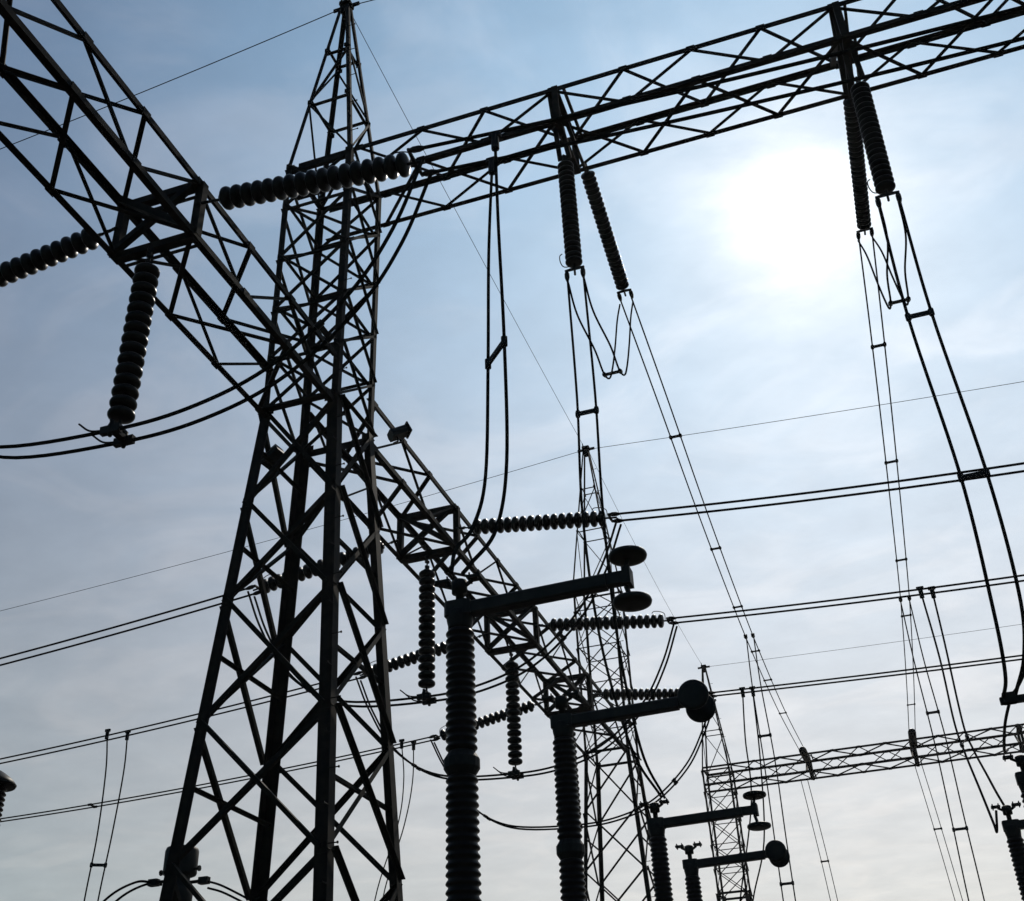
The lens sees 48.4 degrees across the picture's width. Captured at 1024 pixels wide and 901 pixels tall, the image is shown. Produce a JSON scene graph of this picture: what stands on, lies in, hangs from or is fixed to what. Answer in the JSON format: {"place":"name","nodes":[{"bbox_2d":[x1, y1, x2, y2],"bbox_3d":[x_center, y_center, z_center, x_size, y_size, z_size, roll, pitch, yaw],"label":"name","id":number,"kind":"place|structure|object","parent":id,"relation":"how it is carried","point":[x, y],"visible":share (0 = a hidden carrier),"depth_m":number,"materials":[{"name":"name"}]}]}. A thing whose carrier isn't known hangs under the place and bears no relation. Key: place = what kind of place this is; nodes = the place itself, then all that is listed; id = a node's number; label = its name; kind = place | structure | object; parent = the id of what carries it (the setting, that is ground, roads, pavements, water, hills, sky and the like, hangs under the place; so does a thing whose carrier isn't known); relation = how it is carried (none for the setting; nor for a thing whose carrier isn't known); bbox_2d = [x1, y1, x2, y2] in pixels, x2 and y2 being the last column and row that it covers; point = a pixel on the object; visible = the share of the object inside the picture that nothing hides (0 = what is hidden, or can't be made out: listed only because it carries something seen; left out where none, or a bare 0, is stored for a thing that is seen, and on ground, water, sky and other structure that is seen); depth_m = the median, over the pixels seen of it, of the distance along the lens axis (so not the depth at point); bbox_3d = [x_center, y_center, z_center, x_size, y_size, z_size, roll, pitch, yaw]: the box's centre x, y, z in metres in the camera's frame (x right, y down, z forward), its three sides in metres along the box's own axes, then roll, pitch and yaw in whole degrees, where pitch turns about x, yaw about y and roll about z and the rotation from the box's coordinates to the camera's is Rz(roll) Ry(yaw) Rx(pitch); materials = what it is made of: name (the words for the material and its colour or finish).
{"place":"outdoors","nodes":[
{"label":"outdoors","id":0,"kind":"place"},
{"bbox_2d":[0,0,1023,900],"label":"sky","id":1,"kind":"structure","parent":0,"point":[739,251],"materials":[{"name":"blue"}]},
{"bbox_2d":[435,545,651,900],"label":"disconnector column","id":2,"kind":"structure","parent":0,"point":[461,764],"depth_m":12.21,"materials":[{"name":"brown ceramic"}]},
{"bbox_2d":[541,679,715,900],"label":"disconnector column","id":3,"kind":"structure","parent":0,"point":[694,698],"depth_m":15.59,"materials":[{"name":"brown ceramic"}]},
{"bbox_2d":[675,840,789,900],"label":"disconnector column","id":4,"kind":"structure","parent":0,"point":[776,853],"depth_m":23.28,"materials":[{"name":"black metal"}]},
{"bbox_2d":[991,801,1023,900],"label":"disconnector column","id":5,"kind":"structure","parent":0,"point":[1012,828],"depth_m":21.79,"materials":[{"name":"brown ceramic"}]},
{"label":"ground","id":6,"kind":"structure","parent":0,"visible":0},
{"bbox_2d":[0,770,16,821],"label":"post insulator","id":7,"kind":"object","parent":6,"relation":"on","point":[7,783],"visible":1,"depth_m":17.99,"materials":[{"name":"black ceramic"}]},
{"bbox_2d":[147,845,210,900],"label":"current transformer","id":8,"kind":"object","parent":6,"relation":"on","point":[189,866],"visible":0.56,"depth_m":23.47,"materials":[{"name":"black metal"}]},
{"bbox_2d":[103,880,161,900],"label":"connecting wires","id":9,"kind":"object","parent":8,"relation":"attached to","point":[146,882],"visible":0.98,"depth_m":23.75,"materials":[{"name":"metal"}]},
{"bbox_2d":[207,881,244,900],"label":"connecting wires","id":10,"kind":"object","parent":8,"relation":"attached to","point":[227,888],"visible":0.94,"depth_m":23.12,"materials":[{"name":"metal"}]},
{"bbox_2d":[159,0,404,900],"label":"lattice tower","id":11,"kind":"structure","parent":6,"relation":"on","point":[325,710],"depth_m":22.41,"materials":[{"name":"metal"}]},
{"bbox_2d":[0,12,332,148],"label":"earth wire","id":12,"kind":"object","parent":11,"relation":"attached to","point":[189,72],"visible":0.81,"depth_m":33.22,"materials":[{"name":"metal"}]},
{"bbox_2d":[0,0,336,417],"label":"gantry beam","id":13,"kind":"structure","parent":11,"relation":"attached to","point":[167,212],"depth_m":19.59,"materials":[{"name":"metal"}]},
{"bbox_2d":[0,226,117,286],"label":"insulator string","id":14,"kind":"object","parent":13,"relation":"attached to","point":[34,261],"visible":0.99,"depth_m":20.25,"materials":[{"name":"ceramic"}]},
{"bbox_2d":[78,247,159,448],"bbox_3d":[-6.298,-1.757,18.488,0.840,3.980,0.449,-12,-34,15],"label":"insulator string","id":15,"kind":"object","parent":13,"relation":"hanging from","point":[128,369],"visible":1,"depth_m":18.13,"materials":[{"name":"ceramic"}]},
{"bbox_2d":[0,156,432,459],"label":"jumper wires","id":16,"kind":"object","parent":15,"relation":"hanging from","point":[320,326],"visible":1,"depth_m":17.27,"materials":[{"name":"metal"}]},
{"bbox_2d":[196,145,437,209],"bbox_3d":[-3.368,-4.462,18.997,4.376,0.844,0.649,-12,-34,15],"label":"insulator string","id":17,"kind":"object","parent":13,"relation":"attached to","point":[368,171],"visible":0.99,"depth_m":18.81,"materials":[{"name":"ceramic"}]},
{"bbox_2d":[424,5,1023,172],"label":"twin conductor","id":18,"kind":"object","parent":17,"relation":"attached to","point":[830,55],"visible":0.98,"depth_m":16.76,"materials":[{"name":"metal"}]},
{"bbox_2d":[449,131,508,574],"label":"dropper wires","id":19,"kind":"object","parent":18,"relation":"hanging from","point":[492,161],"visible":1,"depth_m":15.65,"materials":[{"name":"metal"}]},
{"bbox_2d":[261,444,283,469],"bbox_3d":[-5.130,0.155,24.305,0.531,0.475,0.380,-16,-35,21],"label":"floodlight","id":20,"kind":"object","parent":11,"relation":"attached to","point":[275,452],"visible":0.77,"depth_m":24.20,"materials":[{"name":"black paint"}]},
{"bbox_2d":[303,397,627,757],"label":"gantry beam","id":21,"kind":"structure","parent":11,"relation":"attached to","point":[401,554],"depth_m":31.50,"materials":[{"name":"metal"}]},
{"bbox_2d":[245,539,398,594],"bbox_3d":[-5.018,3.079,30.282,4.377,0.910,0.469,-12,-34,15],"label":"insulator string","id":22,"kind":"object","parent":21,"relation":"attached to","point":[273,584],"visible":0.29,"depth_m":30.26,"materials":[{"name":"ceramic"}]},
{"bbox_2d":[0,588,251,665],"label":"twin conductor","id":23,"kind":"object","parent":22,"relation":"attached to","point":[155,615],"visible":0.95,"depth_m":31.46,"materials":[{"name":"metal"}]},
{"bbox_2d":[387,421,411,443],"bbox_3d":[-2.616,-0.388,26.450,0.531,0.521,0.380,9,-35,-18],"label":"floodlight","id":24,"kind":"object","parent":21,"relation":"attached to","point":[396,434],"visible":1,"depth_m":26.37,"materials":[{"name":"black paint"}]},
{"bbox_2d":[400,555,436,705],"bbox_3d":[-2.312,4.418,28.350,0.840,3.980,0.449,-12,-34,15],"label":"insulator string","id":25,"kind":"object","parent":21,"relation":"hanging from","point":[426,652],"visible":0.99,"depth_m":28.03,"materials":[{"name":"ceramic"}]},
{"bbox_2d":[247,518,621,707],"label":"jumper wires","id":26,"kind":"object","parent":25,"relation":"hanging from","point":[558,634],"visible":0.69,"depth_m":27.25,"materials":[{"name":"metal"}]},
{"bbox_2d":[354,634,485,678],"bbox_3d":[-2.863,6.418,35.614,4.377,0.910,0.469,-12,-34,15],"label":"insulator string","id":27,"kind":"object","parent":21,"relation":"attached to","point":[403,661],"visible":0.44,"depth_m":35.57,"materials":[{"name":"ceramic"}]},
{"bbox_2d":[0,678,358,763],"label":"twin conductor","id":28,"kind":"object","parent":27,"relation":"attached to","point":[148,726],"visible":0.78,"depth_m":37.61,"materials":[{"name":"metal"}]},
{"bbox_2d":[84,729,130,900],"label":"dropper wires","id":29,"kind":"object","parent":28,"relation":"hanging from","point":[92,864],"visible":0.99,"depth_m":36.35,"materials":[{"name":"metal"}]},
{"bbox_2d":[429,701,542,740],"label":"insulator string","id":30,"kind":"object","parent":21,"relation":"attached to","point":[486,720],"visible":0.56,"depth_m":40.32,"materials":[{"name":"ceramic"}]},
{"bbox_2d":[0,737,432,821],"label":"twin conductor","id":31,"kind":"object","parent":30,"relation":"attached to","point":[92,805],"visible":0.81,"depth_m":43.28,"materials":[{"name":"metal"}]},
{"bbox_2d":[374,739,415,900],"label":"dropper wires","id":32,"kind":"object","parent":31,"relation":"hanging from","point":[401,741],"visible":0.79,"depth_m":40.01,"materials":[{"name":"metal"}]},
{"bbox_2d":[493,649,523,780],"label":"insulator string","id":33,"kind":"object","parent":21,"relation":"hanging from","point":[513,712],"visible":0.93,"depth_m":33.34,"materials":[{"name":"ceramic"}]},
{"bbox_2d":[355,622,677,780],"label":"jumper wires","id":34,"kind":"object","parent":33,"relation":"hanging from","point":[627,721],"visible":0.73,"depth_m":32.77,"materials":[{"name":"metal"}]},
{"bbox_2d":[456,507,623,534],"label":"insulator string","id":35,"kind":"object","parent":21,"relation":"attached to","point":[531,523],"visible":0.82,"depth_m":28.60,"materials":[{"name":"ceramic"}]},
{"bbox_2d":[620,462,1023,520],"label":"twin conductor","id":36,"kind":"object","parent":35,"relation":"attached to","point":[828,490],"visible":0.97,"depth_m":26.59,"materials":[{"name":"metal"}]},
{"bbox_2d":[556,729,582,828],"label":"insulator string","id":37,"kind":"object","parent":21,"relation":"hanging from","point":[575,750],"visible":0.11,"depth_m":38.36,"materials":[{"name":"ceramic"}]},
{"bbox_2d":[430,696,715,830],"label":"jumper wires","id":38,"kind":"object","parent":37,"relation":"hanging from","point":[674,781],"visible":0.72,"depth_m":37.54,"materials":[{"name":"metal"}]},
{"bbox_2d":[535,611,678,631],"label":"insulator string","id":39,"kind":"object","parent":21,"relation":"attached to","point":[626,622],"visible":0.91,"depth_m":33.88,"materials":[{"name":"ceramic"}]},
{"bbox_2d":[676,574,1023,622],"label":"twin conductor","id":40,"kind":"object","parent":39,"relation":"attached to","point":[926,588],"visible":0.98,"depth_m":31.99,"materials":[{"name":"metal"}]},
{"bbox_2d":[916,586,1004,832],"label":"dropper wires","id":41,"kind":"object","parent":40,"relation":"hanging from","point":[921,593],"visible":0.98,"depth_m":29.30,"materials":[{"name":"metal"}]},
{"bbox_2d":[589,688,716,699],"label":"insulator string","id":42,"kind":"object","parent":21,"relation":"attached to","point":[635,694],"visible":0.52,"depth_m":38.99,"materials":[{"name":"ceramic"}]},
{"bbox_2d":[715,655,1021,695],"bbox_3d":[15.704,6.434,35.769,18.951,0.490,0.444,-12,-34,15],"label":"twin conductor","id":43,"kind":"object","parent":42,"relation":"attached to","point":[870,674],"visible":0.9,"depth_m":36.86,"materials":[{"name":"metal"}]},
{"bbox_2d":[739,686,764,900],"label":"dropper wires","id":44,"kind":"object","parent":43,"relation":"hanging from","point":[741,689],"visible":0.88,"depth_m":36.53,"materials":[{"name":"metal"}]},
{"bbox_2d":[354,19,584,447],"bbox_3d":[-0.621,-6.222,42.310,0.019,0.139,24.800,-12,-34,15],"label":"earth wire","id":45,"kind":"object","parent":11,"relation":"attached to","point":[460,219],"visible":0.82,"depth_m":39.43,"materials":[{"name":"metal"}]},
{"bbox_2d":[297,0,1023,241],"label":"gantry beam","id":46,"kind":"structure","parent":11,"relation":"attached to","point":[845,38],"depth_m":26.49,"materials":[{"name":"metal"}]},
{"bbox_2d":[548,96,585,281],"bbox_3d":[1.164,-6.077,25.978,0.555,5.376,0.791,-12,-34,15],"label":"insulator string","id":47,"kind":"object","parent":46,"relation":"hanging from","point":[570,227],"visible":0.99,"depth_m":25.53,"materials":[{"name":"ceramic"}]},
{"bbox_2d":[569,280,633,378],"bbox_3d":[2.304,-3.341,27.226,0.550,4.420,5.050,-14,-34,17],"label":"wire loop","id":48,"kind":"object","parent":47,"relation":"hanging from","point":[612,372],"visible":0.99,"depth_m":25.53,"materials":[{"name":"metal"}]},
{"bbox_2d":[567,277,665,798],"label":"dropper wires","id":49,"kind":"object","parent":47,"relation":"hanging from","point":[594,410],"visible":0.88,"depth_m":21.45,"materials":[{"name":"metal"}]},
{"bbox_2d":[581,163,633,300],"bbox_3d":[2.402,-5.551,29.227,0.441,1.240,4.093,-12,-34,15],"label":"insulator string","id":50,"kind":"object","parent":46,"relation":"hanging from","point":[600,214],"visible":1,"depth_m":29.05,"materials":[{"name":"ceramic"}]},
{"bbox_2d":[843,98,873,239],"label":"insulator string","id":51,"kind":"object","parent":46,"relation":"attached to","point":[858,171],"visible":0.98,"depth_m":27.76,"materials":[{"name":"ceramic"}]},
{"bbox_2d":[857,203,910,309],"bbox_3d":[8.403,-4.838,26.012,0.557,4.872,5.533,-12,-34,15],"label":"wire loop","id":52,"kind":"object","parent":51,"relation":"hanging from","point":[890,303],"visible":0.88,"depth_m":24.15,"materials":[{"name":"metal"}]},
{"bbox_2d":[858,239,915,732],"bbox_3d":[16.036,5.837,46.922,0.481,1.865,43.711,-12,-34,14],"label":"twin conductor","id":53,"kind":"object","parent":51,"relation":"attached to","point":[884,344],"visible":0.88,"depth_m":36.62,"materials":[{"name":"metal"}]},
{"bbox_2d":[900,601,984,900],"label":"dropper wires","id":54,"kind":"object","parent":53,"relation":"hanging from","point":[953,828],"visible":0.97,"depth_m":41.70,"materials":[{"name":"metal"}]},
{"bbox_2d":[831,14,901,207],"bbox_3d":[7.420,-7.365,24.264,0.589,5.526,0.803,-12,-34,15],"label":"insulator string","id":55,"kind":"object","parent":46,"relation":"hanging from","point":[876,151],"visible":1,"depth_m":23.74,"materials":[{"name":"ceramic"}]},
{"bbox_2d":[878,202,1023,697],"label":"dropper wires","id":56,"kind":"object","parent":55,"relation":"hanging from","point":[962,477],"visible":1,"depth_m":19.63,"materials":[{"name":"metal"}]},
{"bbox_2d":[999,673,1023,752],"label":"terminal bar","id":57,"kind":"object","parent":56,"relation":"attached to","point":[1010,698],"visible":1,"depth_m":18.12,"materials":[{"name":"metal"}]},
{"bbox_2d":[573,443,654,900],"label":"lattice tower","id":58,"kind":"structure","parent":6,"relation":"on","point":[585,451],"depth_m":44.36,"materials":[{"name":"metal"}]},
{"bbox_2d":[1,452,576,610],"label":"earth wire","id":59,"kind":"object","parent":58,"relation":"attached to","point":[279,537],"visible":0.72,"depth_m":56.23,"materials":[{"name":"metal"}]},
{"bbox_2d":[590,454,700,662],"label":"earth wire","id":60,"kind":"object","parent":58,"relation":"attached to","point":[644,562],"visible":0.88,"depth_m":59.09,"materials":[{"name":"metal"}]},
{"bbox_2d":[594,381,1023,448],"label":"earth wire","id":61,"kind":"object","parent":58,"relation":"attached to","point":[818,414],"visible":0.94,"depth_m":49.32,"materials":[{"name":"metal"}]},
{"bbox_2d":[639,790,770,900],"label":"disconnector column","id":62,"kind":"structure","parent":6,"relation":"on","point":[657,826],"depth_m":20.56,"materials":[{"name":"black metal"}]},
{"bbox_2d":[698,663,752,900],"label":"lattice tower","id":63,"kind":"structure","parent":6,"relation":"on","point":[747,895],"depth_m":69.96,"materials":[{"name":"metal"}]},
{"bbox_2d":[702,723,1023,792],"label":"gantry beam","id":64,"kind":"structure","parent":63,"relation":"attached to","point":[811,771],"depth_m":68.88,"materials":[{"name":"metal"}]},
{"bbox_2d":[799,747,810,762],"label":"insulator string","id":65,"kind":"object","parent":64,"relation":"attached to","point":[804,754],"visible":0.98,"depth_m":67.09,"materials":[{"name":"ceramic"}]},
{"bbox_2d":[620,297,805,750],"bbox_3d":[10.024,7.291,48.130,0.441,2.157,44.209,-12,-34,14],"label":"twin conductor","id":66,"kind":"object","parent":65,"relation":"attached to","point":[711,548],"visible":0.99,"depth_m":37.84,"materials":[{"name":"metal"}]},
{"bbox_2d":[746,638,795,900],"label":"dropper wires","id":67,"kind":"object","parent":66,"relation":"hanging from","point":[780,882],"visible":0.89,"depth_m":43.53,"materials":[{"name":"metal"}]},
{"bbox_2d":[800,778,837,900],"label":"dropper wires","id":68,"kind":"object","parent":64,"relation":"hanging from","point":[816,841],"visible":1,"depth_m":68.22,"materials":[{"name":"metal"}]},
{"bbox_2d":[908,728,916,747],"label":"insulator string","id":69,"kind":"object","parent":64,"relation":"attached to","point":[912,736],"visible":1,"depth_m":65.72,"materials":[{"name":"ceramic"}]},
{"bbox_2d":[914,764,962,900],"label":"dropper wires","id":70,"kind":"object","parent":64,"relation":"hanging from","point":[934,829],"visible":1,"depth_m":66.49,"materials":[{"name":"metal"}]},
{"bbox_2d":[710,624,1020,666],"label":"earth wire","id":71,"kind":"object","parent":63,"relation":"attached to","point":[870,645],"visible":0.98,"depth_m":72.49,"materials":[{"name":"metal"}]},
{"bbox_2d":[1002,753,1023,806],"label":"disconnector column","id":72,"kind":"structure","parent":6,"relation":"on","point":[1019,761],"depth_m":19.37,"materials":[{"name":"black metal"}]}
]}

